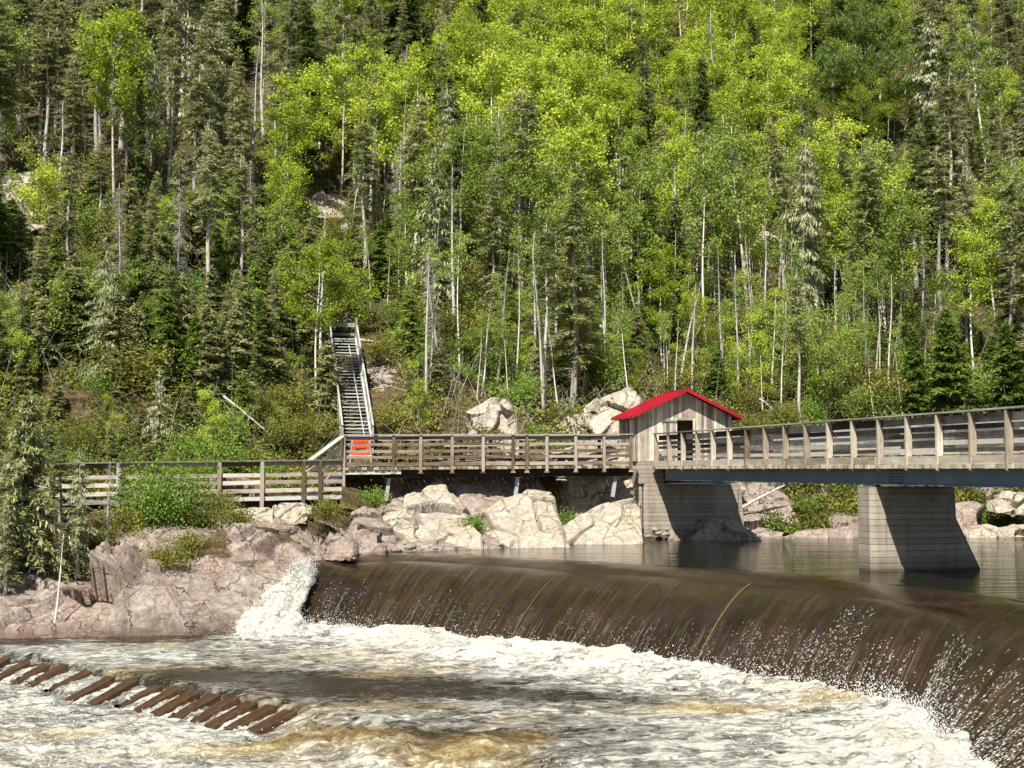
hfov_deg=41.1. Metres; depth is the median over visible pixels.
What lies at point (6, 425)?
leafy shrub
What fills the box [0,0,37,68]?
spruce tree
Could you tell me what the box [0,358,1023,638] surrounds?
rocky bank
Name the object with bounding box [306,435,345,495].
boardwalk steps
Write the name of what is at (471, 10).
birch tree
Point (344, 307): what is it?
leafy shrub
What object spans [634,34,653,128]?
dark spruce tree
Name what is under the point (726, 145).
alder tree
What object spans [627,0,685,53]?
birch tree
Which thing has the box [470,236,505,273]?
leafy shrub
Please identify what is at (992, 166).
spruce tree
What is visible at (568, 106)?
birch tree
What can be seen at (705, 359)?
leafy shrub
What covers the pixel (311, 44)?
dark spruce tree
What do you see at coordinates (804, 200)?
lichen spruce tree
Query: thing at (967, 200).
spruce tree
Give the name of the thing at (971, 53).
birch tree
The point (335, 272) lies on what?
spruce sapling
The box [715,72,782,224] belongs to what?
birch tree
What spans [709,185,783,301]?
birch tree
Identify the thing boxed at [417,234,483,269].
leafy shrub
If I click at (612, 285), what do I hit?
leafy shrub
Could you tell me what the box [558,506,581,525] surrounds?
grass tuft
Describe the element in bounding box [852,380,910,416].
leafy shrub
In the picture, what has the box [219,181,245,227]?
leafy shrub
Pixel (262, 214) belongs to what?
leafy shrub
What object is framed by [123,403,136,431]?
spruce sapling
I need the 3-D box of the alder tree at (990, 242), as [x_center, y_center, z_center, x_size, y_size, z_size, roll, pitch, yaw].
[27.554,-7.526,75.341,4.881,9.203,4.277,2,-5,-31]
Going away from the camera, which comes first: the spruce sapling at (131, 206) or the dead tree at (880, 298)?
the spruce sapling at (131, 206)
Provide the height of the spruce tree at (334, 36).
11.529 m
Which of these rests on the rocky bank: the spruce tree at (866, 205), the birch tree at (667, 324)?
the birch tree at (667, 324)
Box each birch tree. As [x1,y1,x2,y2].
[66,1,157,206]
[156,193,181,255]
[253,97,336,202]
[262,156,308,232]
[263,66,345,228]
[271,231,366,411]
[304,42,388,198]
[328,77,371,198]
[329,0,363,84]
[330,0,365,19]
[336,24,393,172]
[346,147,369,224]
[347,93,406,206]
[349,50,422,200]
[355,0,420,77]
[356,224,378,321]
[361,96,389,222]
[364,57,441,207]
[369,192,383,249]
[382,38,447,163]
[382,139,394,214]
[382,232,396,307]
[388,106,421,224]
[388,210,410,294]
[391,180,415,283]
[396,38,450,102]
[399,170,426,296]
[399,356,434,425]
[405,18,464,115]
[416,0,458,43]
[416,234,450,381]
[421,14,498,161]
[424,114,438,148]
[431,7,462,31]
[434,8,486,162]
[434,22,474,111]
[445,228,473,381]
[446,234,464,265]
[451,0,486,23]
[452,0,501,46]
[452,35,524,189]
[453,42,538,208]
[458,0,496,18]
[465,0,501,28]
[470,0,548,90]
[472,309,492,400]
[475,19,546,126]
[475,24,525,171]
[484,89,527,211]
[488,115,513,207]
[489,296,516,396]
[490,271,508,352]
[500,48,559,210]
[504,1,539,81]
[504,220,534,383]
[515,77,624,199]
[520,115,612,229]
[521,28,599,136]
[521,112,548,153]
[526,0,591,123]
[530,126,552,194]
[530,207,550,297]
[531,41,593,195]
[532,0,576,39]
[541,183,559,278]
[542,60,619,164]
[543,2,627,76]
[549,1,595,40]
[557,50,630,163]
[560,231,579,319]
[566,47,607,169]
[568,271,583,305]
[571,0,654,160]
[574,77,615,167]
[577,0,614,56]
[580,323,595,402]
[584,71,665,211]
[587,0,619,10]
[592,0,684,102]
[594,0,658,41]
[598,237,613,302]
[599,26,639,143]
[599,209,648,355]
[607,66,639,181]
[607,288,631,386]
[611,214,626,274]
[614,95,659,194]
[618,66,663,174]
[624,236,695,366]
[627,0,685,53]
[633,237,644,300]
[642,0,675,56]
[644,228,656,285]
[649,103,694,218]
[649,131,699,247]
[652,140,676,215]
[654,54,706,104]
[655,311,673,384]
[656,48,721,122]
[658,49,692,129]
[658,309,674,374]
[671,20,721,70]
[672,96,727,210]
[673,288,713,383]
[674,19,733,100]
[675,0,720,34]
[678,238,689,261]
[679,269,699,381]
[680,40,704,105]
[683,200,699,283]
[683,251,696,287]
[686,134,708,253]
[692,0,771,90]
[694,5,736,88]
[696,25,770,162]
[705,168,757,285]
[707,68,775,166]
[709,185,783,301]
[710,178,733,257]
[712,302,733,364]
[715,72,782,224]
[719,0,772,55]
[723,43,814,199]
[726,45,776,107]
[734,0,763,21]
[736,4,788,128]
[738,199,760,301]
[744,303,760,368]
[746,109,811,251]
[747,228,757,290]
[747,316,770,408]
[757,231,766,297]
[760,11,797,61]
[761,243,770,288]
[763,0,790,42]
[763,41,796,117]
[763,297,802,416]
[765,52,818,146]
[767,2,810,72]
[767,17,811,95]
[768,218,794,344]
[778,274,792,358]
[780,241,811,328]
[781,161,795,261]
[781,193,789,278]
[782,272,809,424]
[783,0,829,56]
[786,110,817,151]
[789,132,857,299]
[799,296,820,387]
[801,111,818,144]
[802,112,869,284]
[808,193,870,323]
[813,218,826,316]
[815,236,830,265]
[820,70,895,151]
[820,92,850,137]
[823,165,861,211]
[827,1,884,56]
[831,155,934,330]
[833,289,854,386]
[835,72,859,121]
[835,227,850,315]
[839,280,854,359]
[845,178,860,290]
[848,309,879,412]
[850,227,877,310]
[853,0,912,100]
[863,252,894,381]
[870,77,900,143]
[874,226,889,328]
[884,325,904,414]
[890,313,906,382]
[891,8,917,63]
[899,143,922,185]
[937,20,1021,195]
[941,219,1008,372]
[948,194,1017,322]
[969,164,1013,254]
[971,0,997,67]
[978,65,1022,154]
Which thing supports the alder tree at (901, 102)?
on the ground
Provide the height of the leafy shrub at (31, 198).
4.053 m
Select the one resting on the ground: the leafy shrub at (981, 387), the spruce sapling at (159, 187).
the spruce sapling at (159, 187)
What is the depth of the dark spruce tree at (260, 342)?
54.81 m
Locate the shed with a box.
[611,389,741,461]
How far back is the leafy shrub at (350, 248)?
64.81 m
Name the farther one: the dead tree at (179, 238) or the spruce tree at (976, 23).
the spruce tree at (976, 23)
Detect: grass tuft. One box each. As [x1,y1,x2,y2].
[457,510,490,533]
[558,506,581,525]
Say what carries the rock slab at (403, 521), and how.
on the rocky bank
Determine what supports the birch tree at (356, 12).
on the ground
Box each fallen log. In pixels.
[223,396,271,435]
[742,484,784,508]
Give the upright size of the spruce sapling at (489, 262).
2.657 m
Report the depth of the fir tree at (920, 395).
64.38 m
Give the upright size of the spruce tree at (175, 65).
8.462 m
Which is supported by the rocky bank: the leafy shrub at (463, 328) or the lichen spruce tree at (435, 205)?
the leafy shrub at (463, 328)
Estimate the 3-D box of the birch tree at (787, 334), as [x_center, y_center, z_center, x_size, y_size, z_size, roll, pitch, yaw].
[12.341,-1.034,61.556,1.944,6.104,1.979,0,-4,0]
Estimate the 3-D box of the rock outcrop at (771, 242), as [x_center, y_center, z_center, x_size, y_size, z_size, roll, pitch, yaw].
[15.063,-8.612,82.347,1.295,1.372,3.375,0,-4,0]
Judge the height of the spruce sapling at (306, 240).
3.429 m
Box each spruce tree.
[0,0,35,183]
[0,0,43,138]
[0,2,15,81]
[0,138,8,190]
[0,388,81,582]
[0,451,10,550]
[0,491,27,595]
[8,0,29,73]
[9,294,34,397]
[18,0,46,80]
[18,0,65,168]
[25,27,72,169]
[25,226,54,298]
[31,399,52,474]
[31,499,64,578]
[34,0,55,121]
[35,0,75,141]
[38,0,69,102]
[42,146,86,269]
[44,433,74,521]
[51,0,88,118]
[51,0,100,95]
[52,55,92,192]
[55,446,101,576]
[59,0,88,110]
[60,1,106,148]
[60,469,91,549]
[71,234,122,384]
[77,0,117,151]
[79,0,151,160]
[80,39,117,170]
[88,134,113,210]
[96,193,113,235]
[102,1,127,133]
[107,1,123,115]
[109,451,131,513]
[120,211,152,314]
[122,0,137,56]
[130,77,151,220]
[131,291,144,330]
[133,1,149,31]
[135,0,151,56]
[137,171,170,294]
[140,367,175,457]
[144,0,194,63]
[146,0,194,47]
[151,0,188,139]
[155,0,196,134]
[155,3,168,62]
[156,259,184,316]
[158,31,189,189]
[158,146,202,291]
[161,0,209,106]
[172,25,226,195]
[177,14,218,139]
[184,0,236,191]
[184,128,234,306]
[185,114,232,231]
[189,289,196,321]
[192,0,208,92]
[194,0,229,113]
[198,21,241,171]
[201,0,238,133]
[217,0,241,65]
[217,285,242,352]
[219,45,261,191]
[220,63,259,206]
[220,153,264,279]
[226,0,258,79]
[247,291,272,406]
[249,0,285,55]
[252,240,270,294]
[258,52,285,181]
[262,266,294,354]
[263,0,311,107]
[266,0,307,90]
[271,42,294,159]
[272,2,277,49]
[275,0,334,188]
[300,251,307,282]
[303,205,321,253]
[304,237,336,365]
[310,16,340,174]
[315,0,354,79]
[324,44,342,162]
[326,0,355,56]
[336,17,371,187]
[338,116,383,291]
[345,9,379,84]
[355,69,389,223]
[362,0,391,99]
[383,0,421,44]
[387,0,412,67]
[389,0,422,86]
[394,92,438,294]
[396,56,415,187]
[404,143,462,338]
[406,18,439,167]
[417,0,455,38]
[417,82,469,276]
[425,37,453,149]
[428,111,468,207]
[429,72,473,254]
[429,87,455,145]
[433,0,461,69]
[435,0,452,79]
[468,166,513,298]
[473,0,488,116]
[480,111,511,260]
[484,84,549,300]
[507,2,529,158]
[521,103,539,236]
[524,218,567,404]
[534,160,608,408]
[586,146,608,273]
[617,0,650,79]
[620,173,668,306]
[623,57,671,196]
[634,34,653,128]
[648,118,683,247]
[656,194,697,316]
[659,222,674,302]
[665,89,693,192]
[678,53,718,235]
[712,131,739,264]
[716,1,740,57]
[740,13,764,181]
[760,115,800,309]
[774,135,834,333]
[782,144,836,326]
[786,146,830,315]
[792,95,819,211]
[797,0,826,74]
[800,48,817,116]
[825,7,841,85]
[826,129,861,283]
[830,147,895,351]
[851,139,888,331]
[875,202,893,312]
[891,11,961,167]
[893,123,946,295]
[898,228,910,278]
[899,0,935,114]
[900,101,922,164]
[905,216,937,331]
[906,30,940,157]
[909,111,955,268]
[918,145,962,320]
[922,0,940,83]
[922,0,944,98]
[924,0,960,90]
[925,71,976,260]
[927,113,962,272]
[931,62,969,235]
[932,43,960,200]
[933,81,959,200]
[934,15,967,102]
[939,0,975,70]
[944,130,982,275]
[950,39,972,151]
[952,174,981,305]
[954,80,978,203]
[955,0,979,81]
[955,238,979,347]
[961,29,995,157]
[968,13,985,104]
[971,147,1009,303]
[976,45,996,145]
[980,0,1023,97]
[981,101,1005,182]
[982,167,1023,354]
[989,6,1018,62]
[989,22,1007,113]
[990,15,1011,128]
[991,222,1023,332]
[995,139,1023,285]
[998,0,1022,58]
[999,120,1020,221]
[999,177,1023,360]
[1001,44,1023,154]
[1008,103,1023,187]
[1014,76,1023,120]
[1017,19,1023,79]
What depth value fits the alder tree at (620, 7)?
93.01 m
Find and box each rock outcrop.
[0,171,80,232]
[307,190,349,222]
[339,216,370,238]
[461,397,519,459]
[549,387,641,448]
[551,441,640,514]
[756,231,773,248]
[986,491,1023,520]
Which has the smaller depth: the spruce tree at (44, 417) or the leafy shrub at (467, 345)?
the spruce tree at (44, 417)
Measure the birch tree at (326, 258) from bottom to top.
7.352 m
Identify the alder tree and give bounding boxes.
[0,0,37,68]
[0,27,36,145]
[0,283,25,354]
[94,48,179,192]
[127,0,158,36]
[129,31,170,121]
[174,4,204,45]
[181,183,214,248]
[210,210,247,253]
[230,0,289,123]
[247,199,307,268]
[298,0,348,146]
[384,142,474,263]
[405,110,510,309]
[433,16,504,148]
[457,106,510,255]
[466,114,537,291]
[493,154,553,257]
[505,0,570,77]
[508,145,596,346]
[537,149,612,246]
[544,182,631,325]
[555,149,622,274]
[573,118,617,252]
[586,0,659,77]
[598,116,676,271]
[598,139,681,321]
[644,15,670,100]
[661,141,744,341]
[665,66,705,191]
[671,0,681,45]
[671,124,742,279]
[675,114,788,318]
[678,190,734,322]
[691,102,766,289]
[715,263,770,352]
[716,306,779,396]
[722,185,764,274]
[762,136,807,276]
[774,0,812,74]
[775,68,829,136]
[807,106,817,133]
[816,89,846,129]
[826,128,914,301]
[835,254,874,327]
[846,178,959,378]
[856,136,872,157]
[876,86,908,139]
[886,0,925,98]
[899,85,920,123]
[906,0,927,24]
[912,270,961,361]
[928,0,971,94]
[972,160,1023,309]
[977,145,1023,248]
[994,0,1023,53]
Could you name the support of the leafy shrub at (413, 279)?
on the ground
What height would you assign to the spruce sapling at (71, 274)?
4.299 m
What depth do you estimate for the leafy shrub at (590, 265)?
70.88 m
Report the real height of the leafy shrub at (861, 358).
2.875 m
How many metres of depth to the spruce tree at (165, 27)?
75.21 m
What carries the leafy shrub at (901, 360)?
on the ground
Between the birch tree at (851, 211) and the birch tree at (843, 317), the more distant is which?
the birch tree at (851, 211)
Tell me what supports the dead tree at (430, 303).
on the rocky bank
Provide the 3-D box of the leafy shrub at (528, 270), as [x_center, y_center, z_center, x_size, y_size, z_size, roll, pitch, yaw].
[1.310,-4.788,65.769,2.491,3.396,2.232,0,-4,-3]
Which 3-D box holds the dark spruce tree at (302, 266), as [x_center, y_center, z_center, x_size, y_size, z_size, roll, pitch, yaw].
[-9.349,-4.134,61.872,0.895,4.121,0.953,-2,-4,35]
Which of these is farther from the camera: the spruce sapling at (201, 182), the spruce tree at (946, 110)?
the spruce tree at (946, 110)
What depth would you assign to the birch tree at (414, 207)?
65.91 m
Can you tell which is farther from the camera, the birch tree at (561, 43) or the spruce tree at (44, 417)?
the birch tree at (561, 43)
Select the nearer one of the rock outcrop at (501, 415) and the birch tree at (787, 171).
the rock outcrop at (501, 415)
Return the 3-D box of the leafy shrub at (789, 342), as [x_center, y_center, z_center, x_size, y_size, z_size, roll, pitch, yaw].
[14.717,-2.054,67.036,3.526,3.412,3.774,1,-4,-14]
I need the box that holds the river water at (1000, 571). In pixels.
[389,537,1023,600]
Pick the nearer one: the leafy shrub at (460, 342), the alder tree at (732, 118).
the leafy shrub at (460, 342)
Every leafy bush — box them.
[61,510,136,548]
[79,562,90,579]
[91,498,158,536]
[104,445,234,532]
[138,538,199,570]
[163,524,218,557]
[169,487,232,529]
[198,487,251,513]
[215,500,256,527]
[253,412,305,447]
[266,409,331,444]
[292,405,357,437]
[299,489,351,520]
[353,484,395,509]
[355,328,403,362]
[362,393,423,432]
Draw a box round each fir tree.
[894,324,938,418]
[920,305,984,415]
[981,319,1023,411]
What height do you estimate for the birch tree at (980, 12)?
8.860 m
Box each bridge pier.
[631,461,743,538]
[858,484,979,585]
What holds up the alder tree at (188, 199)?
on the ground
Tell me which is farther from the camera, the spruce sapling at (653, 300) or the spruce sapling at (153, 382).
the spruce sapling at (653, 300)
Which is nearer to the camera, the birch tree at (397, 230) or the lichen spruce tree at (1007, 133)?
the birch tree at (397, 230)
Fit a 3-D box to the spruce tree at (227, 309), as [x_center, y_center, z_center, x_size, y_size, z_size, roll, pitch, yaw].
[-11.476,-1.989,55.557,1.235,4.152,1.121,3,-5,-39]
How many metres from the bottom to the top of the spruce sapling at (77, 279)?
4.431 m
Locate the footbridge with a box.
[652,405,1023,487]
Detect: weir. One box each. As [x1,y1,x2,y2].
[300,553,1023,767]
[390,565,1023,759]
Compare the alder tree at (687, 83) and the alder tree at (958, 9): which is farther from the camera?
the alder tree at (958, 9)
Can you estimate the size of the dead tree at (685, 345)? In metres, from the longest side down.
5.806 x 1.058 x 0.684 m
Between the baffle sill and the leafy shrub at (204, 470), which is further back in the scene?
the leafy shrub at (204, 470)
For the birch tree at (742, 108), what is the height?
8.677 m
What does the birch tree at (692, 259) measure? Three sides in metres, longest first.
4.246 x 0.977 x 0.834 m
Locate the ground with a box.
[0,0,1023,601]
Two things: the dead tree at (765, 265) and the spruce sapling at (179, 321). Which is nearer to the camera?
the spruce sapling at (179, 321)
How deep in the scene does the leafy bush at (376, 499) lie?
49.24 m
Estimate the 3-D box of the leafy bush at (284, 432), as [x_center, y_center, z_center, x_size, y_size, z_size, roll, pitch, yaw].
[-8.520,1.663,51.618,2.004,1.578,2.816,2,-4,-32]
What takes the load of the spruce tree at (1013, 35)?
on the ground
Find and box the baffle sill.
[0,656,296,734]
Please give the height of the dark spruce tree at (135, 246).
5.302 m
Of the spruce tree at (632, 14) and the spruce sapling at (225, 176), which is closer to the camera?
the spruce sapling at (225, 176)
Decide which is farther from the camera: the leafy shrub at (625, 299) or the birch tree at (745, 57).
the birch tree at (745, 57)
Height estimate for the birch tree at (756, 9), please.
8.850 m
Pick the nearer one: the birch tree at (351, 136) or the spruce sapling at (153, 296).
the spruce sapling at (153, 296)
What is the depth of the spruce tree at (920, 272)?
74.37 m
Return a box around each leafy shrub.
[0,130,77,207]
[0,297,16,336]
[0,322,43,401]
[0,438,18,458]
[1,408,22,441]
[6,213,37,250]
[11,154,69,239]
[28,275,72,342]
[30,258,97,357]
[31,152,85,214]
[49,398,110,454]
[49,441,104,482]
[63,195,125,246]
[69,362,120,399]
[71,243,103,280]
[74,220,142,274]
[79,199,145,257]
[83,320,183,399]
[89,273,119,332]
[93,252,155,329]
[93,421,123,461]
[95,438,145,468]
[100,392,114,409]
[103,409,142,450]
[103,411,120,429]
[105,225,148,291]
[138,453,165,489]
[139,294,164,330]
[143,338,187,369]
[149,420,235,462]
[163,442,189,486]
[169,183,240,253]
[170,263,223,299]
[173,425,270,473]
[182,447,233,479]
[183,322,211,351]
[183,459,210,495]
[189,302,239,344]
[192,385,221,427]
[194,406,228,456]
[195,293,203,312]
[197,400,256,452]
[208,409,230,438]
[211,417,230,442]
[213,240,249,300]
[215,304,250,355]
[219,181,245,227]
[220,280,244,324]
[232,271,288,334]
[233,187,286,263]
[235,379,265,422]
[244,397,259,430]
[246,371,313,421]
[264,245,329,326]
[264,399,289,430]
[272,188,330,256]
[275,344,313,394]
[299,259,375,292]
[310,266,350,335]
[315,211,354,239]
[323,275,361,334]
[326,193,381,257]
[327,208,382,262]
[327,254,345,316]
[328,298,351,332]
[334,250,383,336]
[336,220,368,299]
[339,207,391,261]
[356,203,414,257]
[361,235,418,319]
[368,223,389,260]
[371,229,420,282]
[376,202,430,246]
[376,295,401,326]
[380,192,413,222]
[391,307,421,325]
[395,306,430,334]
[399,270,447,322]
[402,281,445,322]
[413,249,472,294]
[413,281,489,354]
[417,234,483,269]
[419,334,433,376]
[422,254,475,309]
[423,254,472,316]
[424,304,471,344]
[426,241,488,304]
[429,309,513,368]
[442,328,491,380]
[445,330,478,376]
[458,217,477,253]
[460,305,518,383]
[466,213,497,268]
[469,287,530,338]
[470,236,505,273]
[475,278,484,301]
[481,310,529,374]
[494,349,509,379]
[495,367,553,406]
[498,229,526,285]
[504,270,552,297]
[507,252,539,284]
[514,278,544,336]
[514,361,527,383]
[515,242,564,281]
[516,314,551,346]
[516,326,563,374]
[517,255,560,311]
[531,275,590,321]
[533,289,607,334]
[538,319,588,389]
[547,307,590,385]
[554,269,597,330]
[556,327,634,390]
[557,268,620,315]
[579,251,601,274]
[581,301,612,340]
[584,265,636,308]
[584,278,649,320]
[584,336,601,381]
[584,340,637,394]
[585,302,609,332]
[590,228,636,284]
[592,291,615,333]
[592,321,618,376]
[594,282,617,333]
[596,308,647,347]
[598,296,658,336]
[602,324,638,382]
[609,291,637,326]
[614,271,643,293]
[617,288,669,329]
[617,340,648,393]
[623,260,644,307]
[631,260,669,305]
[640,297,681,350]
[643,324,659,359]
[644,297,715,349]
[645,306,664,347]
[647,290,713,329]
[647,348,709,392]
[665,341,690,380]
[681,333,729,395]
[683,346,713,393]
[696,327,735,351]
[696,331,745,381]
[696,352,743,394]
[705,288,745,341]
[712,298,735,349]
[713,336,746,358]
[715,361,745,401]
[719,372,773,418]
[723,342,751,380]
[735,404,779,429]
[737,286,786,333]
[739,324,791,382]
[750,345,771,387]
[755,281,792,340]
[760,365,792,399]
[762,287,788,322]
[766,393,808,426]
[768,354,836,391]
[768,397,782,423]
[776,325,838,358]
[782,391,836,424]
[784,349,835,410]
[793,491,821,514]
[805,331,867,393]
[814,322,839,341]
[819,372,856,418]
[822,330,854,356]
[829,323,857,365]
[830,307,889,350]
[846,331,875,377]
[847,342,918,414]
[849,484,857,501]
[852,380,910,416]
[867,319,909,357]
[869,315,932,358]
[872,337,920,381]
[883,349,944,390]
[925,335,935,362]
[959,349,976,374]
[962,357,1012,405]
[986,375,1023,410]
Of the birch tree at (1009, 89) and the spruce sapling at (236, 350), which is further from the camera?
the birch tree at (1009, 89)
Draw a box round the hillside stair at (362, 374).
[327,318,373,453]
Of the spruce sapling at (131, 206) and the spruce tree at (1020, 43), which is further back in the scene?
the spruce tree at (1020, 43)
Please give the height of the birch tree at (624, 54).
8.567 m
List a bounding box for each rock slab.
[231,505,280,522]
[274,502,312,524]
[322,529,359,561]
[346,506,384,533]
[349,529,388,554]
[382,507,418,544]
[402,479,483,548]
[479,488,569,558]
[563,498,643,543]
[691,516,760,540]
[741,482,798,536]
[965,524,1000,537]
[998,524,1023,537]
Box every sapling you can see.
[0,175,12,230]
[0,201,28,274]
[0,262,7,331]
[0,312,18,399]
[0,417,8,458]
[3,405,11,428]
[5,196,27,254]
[5,290,32,366]
[7,209,33,275]
[9,343,38,398]
[10,295,53,367]
[12,393,22,419]
[23,262,55,323]
[24,281,39,335]
[27,202,65,278]
[27,296,58,374]
[40,377,68,426]
[40,425,57,462]
[42,270,87,365]
[44,232,66,296]
[49,263,94,344]
[52,269,100,369]
[54,425,64,455]
[62,253,82,271]
[70,295,97,362]
[76,150,113,231]
[80,439,90,461]
[81,275,99,351]
[81,285,136,388]
[82,266,91,281]
[83,312,112,369]
[84,195,101,235]
[90,262,104,318]
[92,230,115,292]
[95,442,107,471]
[96,273,129,325]
[98,424,119,474]
[102,266,128,329]
[107,315,137,390]
[110,365,132,409]
[113,173,143,240]
[114,425,138,461]
[118,302,152,385]
[122,212,153,277]
[122,456,133,482]
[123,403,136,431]
[124,263,144,304]
[125,304,151,387]
[132,443,154,489]
[134,404,152,449]
[137,302,159,367]
[139,287,191,399]
[141,254,162,325]
[145,177,163,224]
[145,368,165,402]
[147,234,182,300]
[149,263,178,338]
[151,443,164,472]
[152,191,183,252]
[152,284,162,327]
[157,339,176,393]
[167,271,192,366]
[172,317,186,380]
[172,397,185,426]
[177,389,198,427]
[178,310,225,402]
[179,193,212,282]
[182,297,232,406]
[182,299,195,342]
[185,288,198,324]
[195,223,231,296]
[197,264,223,332]
[200,164,222,220]
[201,330,234,401]
[211,284,230,315]
[211,361,222,399]
[211,385,223,415]
[212,171,236,244]
[215,340,238,409]
[217,382,224,409]
[218,332,234,392]
[223,222,247,284]
[223,297,257,390]
[223,314,238,345]
[227,277,256,355]
[228,219,246,274]
[229,358,241,398]
[229,372,253,428]
[230,266,244,304]
[236,217,249,265]
[241,331,254,367]
[243,224,259,276]
[243,264,269,336]
[246,258,267,295]
[247,185,276,265]
[247,303,291,400]
[260,241,279,294]
[261,194,279,232]
[268,212,283,255]
[269,245,300,316]
[270,265,294,347]
[271,189,299,248]
[274,233,301,289]
[275,304,295,362]
[285,215,301,259]
[287,267,327,363]
[289,308,298,331]
[290,277,331,362]
[296,225,317,265]
[308,339,347,422]
[321,250,347,301]
[335,306,349,331]
[343,188,361,240]
[346,222,363,282]
[364,220,396,297]
[385,289,423,358]
[388,208,401,260]
[399,368,416,407]
[401,298,421,358]
[402,324,421,356]
[409,321,434,373]
[410,213,429,273]
[423,402,431,420]
[428,338,451,396]
[441,354,454,375]
[465,303,475,330]
[478,278,499,337]
[479,271,502,329]
[482,250,498,291]
[499,287,524,350]
[516,246,531,287]
[524,347,550,398]
[625,312,651,372]
[645,297,662,345]
[645,379,656,399]
[700,350,735,402]
[712,257,736,313]
[739,344,751,376]
[756,307,784,370]
[783,323,811,377]
[806,333,823,389]
[812,353,840,402]
[867,370,878,400]
[900,372,912,400]
[926,331,945,370]
[933,377,950,415]
[973,330,986,357]
[975,333,1001,380]
[1008,314,1023,367]
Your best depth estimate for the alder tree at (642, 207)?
66.93 m
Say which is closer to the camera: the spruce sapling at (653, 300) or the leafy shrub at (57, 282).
the leafy shrub at (57, 282)
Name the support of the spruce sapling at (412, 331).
on the ground
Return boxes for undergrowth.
[0,0,1023,534]
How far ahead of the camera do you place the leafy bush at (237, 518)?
43.67 m
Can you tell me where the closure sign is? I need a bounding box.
[348,440,372,466]
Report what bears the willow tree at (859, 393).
on the rocky bank
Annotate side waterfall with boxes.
[234,559,317,640]
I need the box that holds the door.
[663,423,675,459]
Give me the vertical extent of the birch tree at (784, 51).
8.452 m
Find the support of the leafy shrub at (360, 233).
on the ground
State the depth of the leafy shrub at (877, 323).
69.57 m
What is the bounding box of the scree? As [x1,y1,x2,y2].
[365,348,762,551]
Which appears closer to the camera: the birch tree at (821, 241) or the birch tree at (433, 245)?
the birch tree at (433, 245)
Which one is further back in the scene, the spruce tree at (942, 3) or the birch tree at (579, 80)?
the spruce tree at (942, 3)
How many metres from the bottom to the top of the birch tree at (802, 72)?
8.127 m
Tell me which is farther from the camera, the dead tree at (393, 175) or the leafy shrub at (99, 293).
the dead tree at (393, 175)
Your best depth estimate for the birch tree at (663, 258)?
64.96 m
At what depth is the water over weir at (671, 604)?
32.28 m
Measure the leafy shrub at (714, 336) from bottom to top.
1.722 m
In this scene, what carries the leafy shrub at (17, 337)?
on the rocky bank
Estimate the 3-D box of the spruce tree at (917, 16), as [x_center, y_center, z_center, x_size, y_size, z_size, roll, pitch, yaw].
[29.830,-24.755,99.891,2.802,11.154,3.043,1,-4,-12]
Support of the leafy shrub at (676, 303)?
on the ground
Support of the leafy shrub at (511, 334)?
on the rocky bank
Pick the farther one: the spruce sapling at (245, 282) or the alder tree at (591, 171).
the alder tree at (591, 171)
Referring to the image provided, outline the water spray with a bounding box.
[0,552,1023,767]
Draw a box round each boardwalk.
[0,459,342,509]
[339,434,633,500]
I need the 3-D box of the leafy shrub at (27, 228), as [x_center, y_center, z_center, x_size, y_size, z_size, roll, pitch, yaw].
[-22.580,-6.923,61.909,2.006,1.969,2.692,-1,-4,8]
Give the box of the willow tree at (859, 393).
[753,288,888,422]
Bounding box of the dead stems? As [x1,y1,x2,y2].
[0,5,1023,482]
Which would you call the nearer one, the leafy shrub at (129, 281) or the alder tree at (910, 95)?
the leafy shrub at (129, 281)
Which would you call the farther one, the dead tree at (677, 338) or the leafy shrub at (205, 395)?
the dead tree at (677, 338)
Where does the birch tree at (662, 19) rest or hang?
on the ground
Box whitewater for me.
[0,621,996,767]
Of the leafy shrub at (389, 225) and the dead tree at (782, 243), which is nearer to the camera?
the leafy shrub at (389, 225)
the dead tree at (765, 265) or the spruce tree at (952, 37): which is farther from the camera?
the spruce tree at (952, 37)
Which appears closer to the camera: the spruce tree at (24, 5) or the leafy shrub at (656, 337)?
the leafy shrub at (656, 337)
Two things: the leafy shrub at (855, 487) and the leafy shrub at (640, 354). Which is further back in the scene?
the leafy shrub at (640, 354)
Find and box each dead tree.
[0,113,6,201]
[53,109,67,201]
[53,534,66,622]
[59,179,77,263]
[91,465,120,538]
[109,186,131,298]
[121,75,133,182]
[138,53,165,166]
[169,189,192,293]
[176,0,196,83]
[244,161,260,264]
[248,41,260,166]
[251,0,271,146]
[318,215,327,383]
[368,136,381,262]
[383,85,402,189]
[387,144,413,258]
[422,242,431,403]
[422,257,452,391]
[430,214,440,334]
[443,166,462,322]
[481,305,491,396]
[496,249,509,386]
[510,186,516,287]
[524,242,539,371]
[530,249,545,418]
[538,206,545,318]
[547,324,560,418]
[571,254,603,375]
[584,167,593,273]
[599,270,606,379]
[600,234,607,336]
[620,272,625,325]
[668,232,678,363]
[673,323,679,389]
[676,276,702,386]
[678,112,701,263]
[688,290,700,390]
[696,202,699,286]
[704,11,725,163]
[708,253,711,312]
[715,259,723,350]
[724,198,733,285]
[730,137,747,250]
[730,277,740,398]
[738,162,744,264]
[744,240,754,353]
[757,204,766,279]
[760,215,769,333]
[761,223,770,297]
[766,208,772,293]
[768,252,772,297]
[771,292,776,386]
[775,172,789,286]
[778,223,783,291]
[822,228,826,306]
[832,257,837,332]
[861,272,866,374]
[875,262,884,329]
[875,275,884,375]
[886,275,894,405]
[887,231,889,333]
[917,241,929,355]
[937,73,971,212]
[1015,3,1022,77]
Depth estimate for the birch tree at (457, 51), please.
76.43 m
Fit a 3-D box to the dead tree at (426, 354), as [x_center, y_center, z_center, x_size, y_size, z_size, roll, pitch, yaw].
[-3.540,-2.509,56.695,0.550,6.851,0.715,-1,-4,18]
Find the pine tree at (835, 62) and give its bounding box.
[801,0,928,151]

